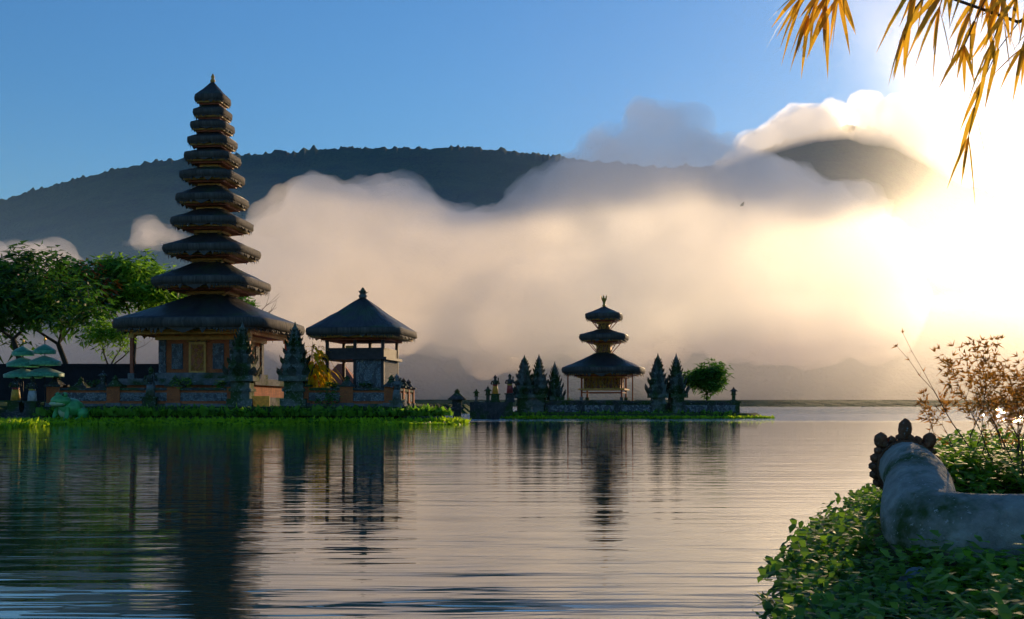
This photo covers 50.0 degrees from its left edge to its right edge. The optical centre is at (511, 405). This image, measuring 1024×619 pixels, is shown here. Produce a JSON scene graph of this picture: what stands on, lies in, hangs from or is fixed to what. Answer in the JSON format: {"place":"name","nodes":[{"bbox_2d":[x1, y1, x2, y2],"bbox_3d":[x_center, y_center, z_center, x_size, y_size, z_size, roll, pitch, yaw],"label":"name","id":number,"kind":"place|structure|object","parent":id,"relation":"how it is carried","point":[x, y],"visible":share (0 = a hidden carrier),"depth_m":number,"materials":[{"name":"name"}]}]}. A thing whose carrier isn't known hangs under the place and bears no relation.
{"place":"outdoors","nodes":[
{"label":"outdoors","id":0,"kind":"place"},
{"bbox_2d":[0,416,51,427],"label":"grass","id":1,"kind":"structure","parent":0,"point":[15,422],"depth_m":46.10,"materials":[{"name":"green plant"}]},
{"bbox_2d":[57,406,443,419],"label":"island ground","id":2,"kind":"structure","parent":0,"point":[247,417],"depth_m":54.68,"materials":[{"name":"green plant"}]},
{"bbox_2d":[0,412,51,419],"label":"stone umbrella platform","id":3,"kind":"object","parent":2,"relation":"on","point":[5,415],"visible":0.08,"depth_m":55.70,"materials":[{"name":"grey stone"}]},
{"bbox_2d":[5,377,25,412],"bbox_3d":[-25.446,-0.650,56.300,0.750,2.000,0.750,0,0,0],"label":"dressed statue","id":4,"kind":"object","parent":3,"relation":"on","point":[15,403],"visible":0.98,"depth_m":56.09,"materials":[{"name":"stone"}]},
{"bbox_2d":[3,339,42,399],"bbox_3d":[-25.295,-1.575,56.800,1.900,3.850,1.900,0,0,0],"label":"tiered parasol","id":5,"kind":"object","parent":3,"relation":"on","point":[23,351],"visible":0.88,"depth_m":56.34,"materials":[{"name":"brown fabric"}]},
{"bbox_2d":[22,376,41,412],"bbox_3d":[-24.580,-0.600,56.250,0.712,1.900,0.713,0,0,0],"label":"dressed statue","id":6,"kind":"object","parent":3,"relation":"on","point":[31,403],"visible":0.95,"depth_m":56.06,"materials":[{"name":"stone"}]},
{"bbox_2d":[26,336,64,407],"bbox_3d":[-24.128,-1.625,56.700,1.900,3.950,1.900,0,0,0],"label":"tiered parasol","id":7,"kind":"object","parent":3,"relation":"on","point":[44,360],"visible":0.99,"depth_m":56.24,"materials":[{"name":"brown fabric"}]},
{"bbox_2d":[140,366,158,405],"bbox_3d":[-18.684,-0.900,56.800,0.862,2.300,0.862,0,0,0],"label":"guardian statue","id":8,"kind":"object","parent":2,"relation":"on","point":[149,398],"visible":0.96,"depth_m":56.58,"materials":[{"name":"stone"}]},
{"bbox_2d":[111,74,304,405],"bbox_3d":[-16.896,-9.324,61.996,8.974,18.848,8.960,0,0,6],"label":"pagoda","id":9,"kind":"object","parent":2,"relation":"on","point":[193,331],"visible":0.99,"depth_m":60.12,"materials":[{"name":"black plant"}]},
{"bbox_2d":[44,375,415,406],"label":"temple wall","id":10,"kind":"structure","parent":2,"relation":"on","point":[115,392],"depth_m":56.73,"materials":[{"name":"grey stone"}]},
{"bbox_2d":[84,378,100,387],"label":"shrub","id":11,"kind":"object","parent":10,"relation":"on","point":[93,383],"visible":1,"depth_m":57.08,"materials":[{"name":"brown"}]},
{"bbox_2d":[97,371,108,387],"bbox_3d":[-21.266,-1.380,57.100,0.437,0.900,0.437,0,0,0],"label":"stone lantern","id":12,"kind":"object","parent":10,"relation":"on","point":[102,379],"depth_m":56.98,"materials":[{"name":"stone"}]},
{"bbox_2d":[170,375,194,389],"bbox_3d":[-17.316,-1.211,57.134,1.556,0.799,1.610,0,0,0],"label":"shrub","id":13,"kind":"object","parent":10,"relation":"on","point":[186,380],"depth_m":57.11,"materials":[{"name":"green plant"}]},
{"bbox_2d":[211,380,227,387],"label":"shrub","id":14,"kind":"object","parent":10,"relation":"on","point":[222,384],"depth_m":57.10,"materials":[{"name":"green plant"}]},
{"bbox_2d":[324,380,339,387],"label":"shrub","id":15,"kind":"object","parent":10,"relation":"on","point":[330,384],"depth_m":56.88,"materials":[{"name":"green plant"}]},
{"bbox_2d":[357,381,371,387],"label":"shrub","id":16,"kind":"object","parent":10,"relation":"on","point":[368,384],"depth_m":57.15,"materials":[{"name":"green plant"}]},
{"bbox_2d":[222,322,261,406],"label":"gate pillar","id":17,"kind":"structure","parent":2,"relation":"on","point":[242,376],"depth_m":56.41,"materials":[{"name":"stone"}]},
{"bbox_2d":[32,403,453,416],"bbox_3d":[-13.493,0.204,55.117,21.089,0.743,2.444,0,0,0],"label":"hedge","id":18,"kind":"object","parent":2,"relation":"on","point":[347,411],"visible":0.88,"depth_m":54.35,"materials":[{"name":"green plant"}]},
{"bbox_2d":[37,415,471,423],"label":"fringe grass","id":19,"kind":"structure","parent":2,"relation":"on","point":[286,420],"depth_m":53.27,"materials":[{"name":"green plant"}]},
{"bbox_2d":[49,392,89,420],"bbox_3d":[-22.042,0.047,54.477,1.936,1.436,1.827,0,0,30],"label":"frog statue","id":20,"kind":"object","parent":19,"relation":"on","point":[65,405],"visible":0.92,"depth_m":54.08,"materials":[{"name":"green stone"}]},
{"bbox_2d":[276,322,315,405],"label":"gate pillar","id":21,"kind":"structure","parent":2,"relation":"on","point":[293,372],"depth_m":56.40,"materials":[{"name":"stone"}]},
{"bbox_2d":[304,342,342,387],"bbox_3d":[-10.261,-1.241,57.816,3.044,4.218,2.883,0,0,0],"label":"tree","id":22,"kind":"object","parent":2,"relation":"on","point":[316,378],"visible":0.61,"depth_m":57.34,"materials":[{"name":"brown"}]},
{"bbox_2d":[308,386,342,406],"bbox_3d":[-9.456,-0.502,56.052,1.698,1.168,1.657,0,0,26],"label":"bush","id":23,"kind":"object","parent":2,"relation":"on","point":[329,397],"visible":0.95,"depth_m":55.96,"materials":[{"name":"green plant"}]},
{"bbox_2d":[306,287,416,405],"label":"pavilion","id":24,"kind":"structure","parent":2,"relation":"on","point":[362,319],"depth_m":57.37,"materials":[{"name":"black plant"}]},
{"bbox_2d":[389,374,404,407],"bbox_3d":[-5.952,-0.650,56.700,0.750,2.000,0.750,0,0,0],"label":"guardian statue","id":25,"kind":"object","parent":2,"relation":"on","point":[396,401],"visible":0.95,"depth_m":56.51,"materials":[{"name":"grey stone"}]},
{"bbox_2d":[0,124,1023,418],"bbox_3d":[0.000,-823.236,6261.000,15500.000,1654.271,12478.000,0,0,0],"label":"terrain","id":26,"kind":"structure","parent":0,"point":[820,268],"depth_m":4310.42,"materials":[{"name":"green plant"}]},
{"bbox_2d":[0,280,42,339],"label":"tree","id":27,"kind":"object","parent":26,"relation":"on","point":[14,331],"visible":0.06,"depth_m":94.38,"materials":[{"name":"green plant"}]},
{"bbox_2d":[0,240,122,363],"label":"tree","id":28,"kind":"object","parent":26,"relation":"on","point":[18,294],"visible":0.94,"depth_m":85.23,"materials":[{"name":"green plant"}]},
{"bbox_2d":[23,258,132,363],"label":"flame tree","id":29,"kind":"object","parent":26,"relation":"on","point":[116,289],"visible":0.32,"depth_m":96.92,"materials":[{"name":"green plant"}]},
{"bbox_2d":[0,364,158,400],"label":"dark boundary wall","id":30,"kind":"structure","parent":26,"relation":"on","point":[74,373],"depth_m":76.70,"materials":[{"name":"black stone"}]},
{"bbox_2d":[73,316,149,363],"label":"tree","id":31,"kind":"object","parent":26,"relation":"on","point":[100,336],"visible":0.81,"depth_m":81.22,"materials":[{"name":"green plant"}]},
{"bbox_2d":[86,248,185,363],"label":"tall tree","id":32,"kind":"object","parent":26,"relation":"on","point":[136,276],"visible":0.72,"depth_m":99.39,"materials":[{"name":"green plant"}]},
{"bbox_2d":[236,296,279,312],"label":"tree","id":33,"kind":"object","parent":26,"relation":"on","point":[248,301],"visible":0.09,"depth_m":124.94,"materials":[{"name":"green plant"}]},
{"bbox_2d":[330,364,352,387],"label":"roof","id":34,"kind":"structure","parent":26,"relation":"on","point":[338,367],"depth_m":168.28,"materials":[{"name":"red tile"}]},
{"bbox_2d":[0,407,1023,618],"bbox_3d":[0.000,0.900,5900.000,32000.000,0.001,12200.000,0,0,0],"label":"lake water","id":35,"kind":"structure","parent":0,"point":[491,518],"depth_m":9.16,"materials":[{"name":"liquid"}]},
{"bbox_2d":[50,420,83,424],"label":"grass clump","id":36,"kind":"object","parent":35,"relation":"in","point":[67,422],"visible":0.43,"depth_m":51.92,"materials":[{"name":"green plant"}]},
{"bbox_2d":[77,421,130,424],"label":"grass clump","id":37,"kind":"object","parent":35,"relation":"in","point":[88,423],"visible":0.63,"depth_m":51.85,"materials":[{"name":"green plant"}]},
{"bbox_2d":[80,420,137,424],"bbox_3d":[-19.155,0.869,52.292,2.678,0.371,1.241,0,0,0],"label":"grass clump","id":38,"kind":"object","parent":35,"relation":"in","point":[117,423],"visible":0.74,"depth_m":51.97,"materials":[{"name":"green plant"}]},
{"bbox_2d":[170,420,225,424],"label":"grass clump","id":39,"kind":"object","parent":35,"relation":"on","point":[214,422],"visible":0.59,"depth_m":52.05,"materials":[{"name":"green plant"}]},
{"bbox_2d":[171,420,233,424],"bbox_3d":[-14.776,0.835,52.444,3.110,0.355,1.193,0,0,0],"label":"grass clump","id":40,"kind":"object","parent":35,"relation":"on","point":[185,422],"visible":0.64,"depth_m":52.13,"materials":[{"name":"green plant"}]},
{"bbox_2d":[206,420,278,424],"bbox_3d":[-12.985,0.843,52.366,3.686,0.358,1.149,0,0,0],"label":"grass clump","id":41,"kind":"object","parent":35,"relation":"in","point":[251,423],"visible":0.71,"depth_m":52.07,"materials":[{"name":"green plant"}]},
{"bbox_2d":[76,422,474,424],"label":"shoreline","id":42,"kind":"structure","parent":35,"relation":"in","point":[258,424],"depth_m":51.99,"materials":[{"name":"green plant"}]},
{"bbox_2d":[371,420,415,424],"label":"grass clump","id":43,"kind":"object","parent":35,"relation":"in","point":[386,422],"visible":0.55,"depth_m":51.88,"materials":[{"name":"green plant"}]},
{"bbox_2d":[358,420,432,424],"bbox_3d":[-5.554,0.861,52.593,3.616,0.359,1.241,0,0,0],"label":"grass clump","id":44,"kind":"object","parent":35,"relation":"in","point":[368,422],"visible":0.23,"depth_m":52.33,"materials":[{"name":"green plant"}]},
{"bbox_2d":[382,421,460,424],"bbox_3d":[-4.273,0.861,51.952,3.724,0.337,1.186,0,0,0],"label":"grass clump","id":45,"kind":"object","parent":35,"relation":"in","point":[430,423],"visible":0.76,"depth_m":51.64,"materials":[{"name":"green plant"}]},
{"bbox_2d":[448,389,465,417],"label":"stone lantern","id":46,"kind":"structure","parent":35,"relation":"in","point":[456,397],"depth_m":75.68,"materials":[{"name":"stone"}]},
{"bbox_2d":[0,0,1023,212],"label":"sky","id":47,"kind":"structure","parent":0,"point":[88,87],"materials":[{"name":"blue"}]},
{"bbox_2d":[515,413,761,416],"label":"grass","id":48,"kind":"structure","parent":0,"point":[649,414],"depth_m":77.13,"materials":[{"name":"plant"}]},
{"bbox_2d":[513,355,537,412],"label":"spire","id":49,"kind":"object","parent":48,"relation":"on","point":[523,395],"visible":0.94,"depth_m":78.88,"materials":[{"name":"stone"}]},
{"bbox_2d":[528,355,550,412],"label":"spire","id":50,"kind":"object","parent":48,"relation":"on","point":[541,389],"visible":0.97,"depth_m":78.96,"materials":[{"name":"stone"}]},
{"bbox_2d":[561,295,644,400],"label":"pagoda","id":51,"kind":"object","parent":48,"relation":"on","point":[604,367],"depth_m":81.50,"materials":[{"name":"brown wood"}]},
{"bbox_2d":[470,401,740,417],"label":"temple wall","id":52,"kind":"structure","parent":48,"relation":"on","point":[489,409],"depth_m":78.91,"materials":[{"name":"stone"}]},
{"bbox_2d":[473,389,478,401],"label":"lantern","id":53,"kind":"object","parent":52,"relation":"on","point":[476,392],"visible":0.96,"depth_m":78.28,"materials":[{"name":"grey stone"}]},
{"bbox_2d":[484,386,491,401],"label":"stone pillar","id":54,"kind":"structure","parent":52,"relation":"on","point":[487,390],"depth_m":78.05,"materials":[{"name":"stone"}]},
{"bbox_2d":[490,375,499,401],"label":"statue","id":55,"kind":"object","parent":52,"relation":"on","point":[494,396],"visible":1,"depth_m":78.10,"materials":[{"name":"stone"}]},
{"bbox_2d":[504,374,514,401],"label":"statue","id":56,"kind":"object","parent":52,"relation":"on","point":[509,395],"visible":1,"depth_m":78.27,"materials":[{"name":"stone"}]},
{"bbox_2d":[546,362,565,400],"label":"conifer tree","id":57,"kind":"object","parent":52,"relation":"on","point":[556,390],"visible":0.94,"depth_m":79.61,"materials":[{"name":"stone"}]},
{"bbox_2d":[644,354,669,412],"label":"spire","id":58,"kind":"object","parent":52,"relation":"on","point":[657,390],"visible":0.99,"depth_m":78.93,"materials":[{"name":"stone"}]},
{"bbox_2d":[665,354,689,412],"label":"spire","id":59,"kind":"object","parent":52,"relation":"on","point":[678,393],"visible":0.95,"depth_m":78.95,"materials":[{"name":"stone"}]},
{"bbox_2d":[682,358,733,400],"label":"island tree","id":60,"kind":"object","parent":52,"relation":"on","point":[711,378],"visible":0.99,"depth_m":83.44,"materials":[{"name":"green plant"}]},
{"bbox_2d":[730,387,736,400],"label":"lantern","id":61,"kind":"object","parent":52,"relation":"on","point":[733,392],"visible":1,"depth_m":79.07,"materials":[{"name":"stone"}]},
{"bbox_2d":[513,408,735,415],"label":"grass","id":62,"kind":"structure","parent":48,"relation":"on","point":[730,412],"depth_m":77.58,"materials":[{"name":"green plant"}]},
{"bbox_2d":[500,414,774,418],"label":"fringe grass","id":63,"kind":"structure","parent":48,"relation":"on","point":[637,417],"depth_m":76.09,"materials":[{"name":"green plant"}]},
{"bbox_2d":[769,0,1023,199],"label":"bamboo branch","id":64,"kind":"object","parent":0,"point":[963,55],"visible":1,"depth_m":3.23,"materials":[{"name":"yellow"}]},
{"bbox_2d":[853,467,1023,618],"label":"bank ground","id":65,"kind":"structure","parent":0,"point":[894,553],"depth_m":5.78,"materials":[{"name":"soil"}]},
{"bbox_2d":[752,424,1023,618],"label":"bushes","id":66,"kind":"object","parent":65,"relation":"on","point":[821,560],"visible":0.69,"depth_m":4.71,"materials":[{"name":"green plant"}]},
{"bbox_2d":[869,418,1023,613],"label":"naga statue","id":67,"kind":"object","parent":65,"relation":"on","point":[909,474],"visible":0.84,"depth_m":4.92,"materials":[{"name":"stone"}]},
{"bbox_2d":[893,329,1023,493],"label":"dry bush","id":68,"kind":"object","parent":65,"relation":"on","point":[1017,395],"visible":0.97,"depth_m":6.00,"materials":[{"name":"brown plant"}]}
]}

